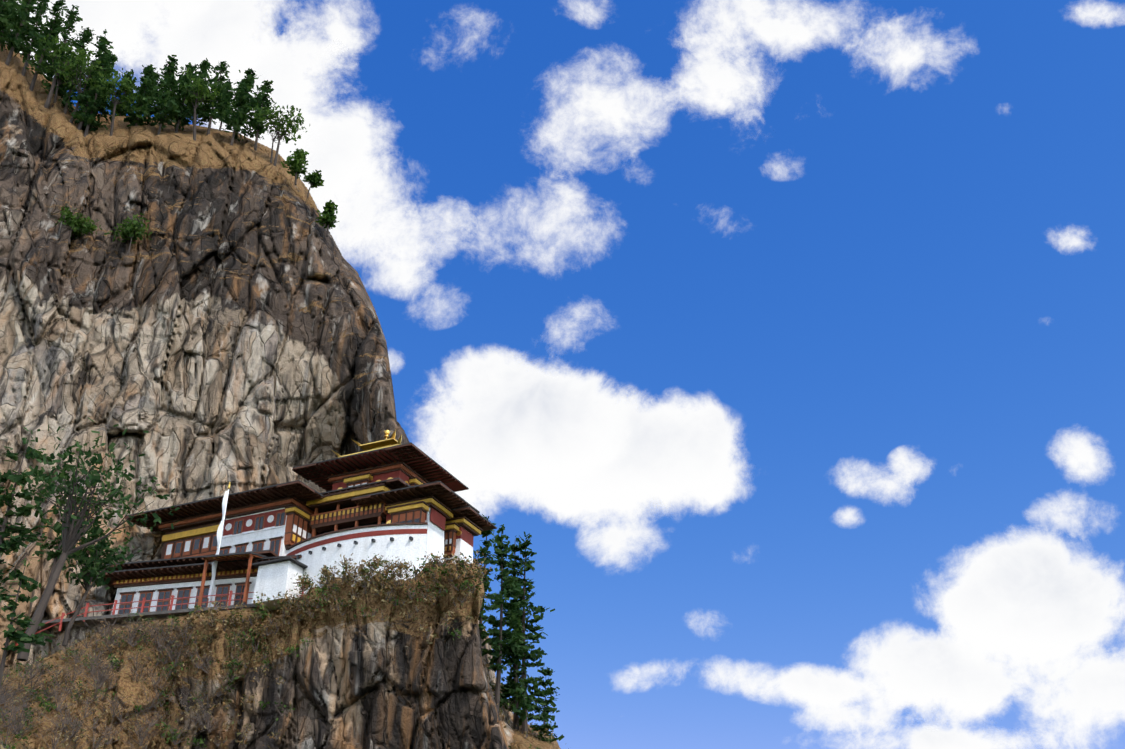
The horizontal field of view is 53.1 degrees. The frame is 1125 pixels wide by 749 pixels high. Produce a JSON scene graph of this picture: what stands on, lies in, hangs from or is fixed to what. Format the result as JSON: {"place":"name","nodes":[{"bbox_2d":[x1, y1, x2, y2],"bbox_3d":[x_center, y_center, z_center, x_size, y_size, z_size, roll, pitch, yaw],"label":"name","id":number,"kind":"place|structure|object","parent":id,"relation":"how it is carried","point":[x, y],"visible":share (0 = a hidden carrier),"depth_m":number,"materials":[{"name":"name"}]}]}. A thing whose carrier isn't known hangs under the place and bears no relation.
{"place":"outdoors","nodes":[
{"label":"outdoors","id":0,"kind":"place"},
{"bbox_2d":[0,42,409,677],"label":"cliff","id":1,"kind":"structure","parent":0,"point":[216,332],"depth_m":118.95,"materials":[{"name":"grey stone"}]},
{"bbox_2d":[0,0,338,254],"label":"trees","id":2,"kind":"object","parent":1,"relation":"on","point":[194,101],"visible":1,"depth_m":150.16,"materials":[{"name":"green plant"}]},
{"bbox_2d":[0,563,508,748],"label":"cliff","id":3,"kind":"structure","parent":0,"point":[359,681],"depth_m":79.25,"materials":[{"name":"brown stone"}]},
{"bbox_2d":[15,586,303,645],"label":"path railing","id":4,"kind":"object","parent":3,"relation":"on","point":[115,603],"visible":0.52,"depth_m":88.80,"materials":[{"name":"red wood"}]},
{"bbox_2d":[40,550,301,632],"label":"monastery building","id":5,"kind":"structure","parent":3,"relation":"on","point":[182,577],"depth_m":91.06,"materials":[{"name":"white paint"}]},
{"bbox_2d":[208,482,230,606],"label":"prayer flag pole","id":6,"kind":"object","parent":3,"relation":"on","point":[219,532],"visible":0.94,"depth_m":90.84,"materials":[{"name":"fabric"}]},
{"bbox_2d":[125,480,324,558],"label":"monastery building","id":7,"kind":"structure","parent":3,"relation":"on","point":[275,518],"depth_m":94.73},
{"bbox_2d":[0,551,568,748],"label":"shrubs","id":8,"kind":"object","parent":3,"relation":"on","point":[364,575],"visible":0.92,"depth_m":80.88,"materials":[{"name":"brown plant"}]},
{"bbox_2d":[252,430,468,610],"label":"monastery building","id":9,"kind":"structure","parent":3,"relation":"on","point":[342,523],"depth_m":92.29,"materials":[{"name":"white paint"}]},
{"bbox_2d":[351,481,479,563],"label":"monastery hall","id":10,"kind":"structure","parent":3,"relation":"on","point":[432,504],"depth_m":90.78,"materials":[{"name":"white paint"}]},
{"bbox_2d":[444,506,496,563],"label":"building","id":11,"kind":"structure","parent":0,"point":[465,525],"depth_m":93.35,"materials":[{"name":"white paint"}]},
{"bbox_2d":[478,620,560,748],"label":"cliff ridge","id":12,"kind":"structure","parent":0,"point":[511,733],"depth_m":106.08,"materials":[{"name":"brown stone"}]},
{"bbox_2d":[473,514,563,744],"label":"ridge pines","id":13,"kind":"object","parent":12,"relation":"on","point":[512,648],"visible":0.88,"depth_m":108.26,"materials":[{"name":"green plant"}]},
{"bbox_2d":[67,0,1124,748],"label":"sky","id":14,"kind":"structure","parent":0,"point":[907,282],"materials":[{"name":"blue"}]},
{"bbox_3d":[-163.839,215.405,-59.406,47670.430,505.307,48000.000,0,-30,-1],"label":"terrain","id":15,"kind":"structure","parent":0,"visible":0},
{"bbox_2d":[0,417,179,687],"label":"trees","id":16,"kind":"object","parent":15,"relation":"on","point":[73,529],"visible":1,"depth_m":68.09,"materials":[{"name":"green plant"}]}
]}

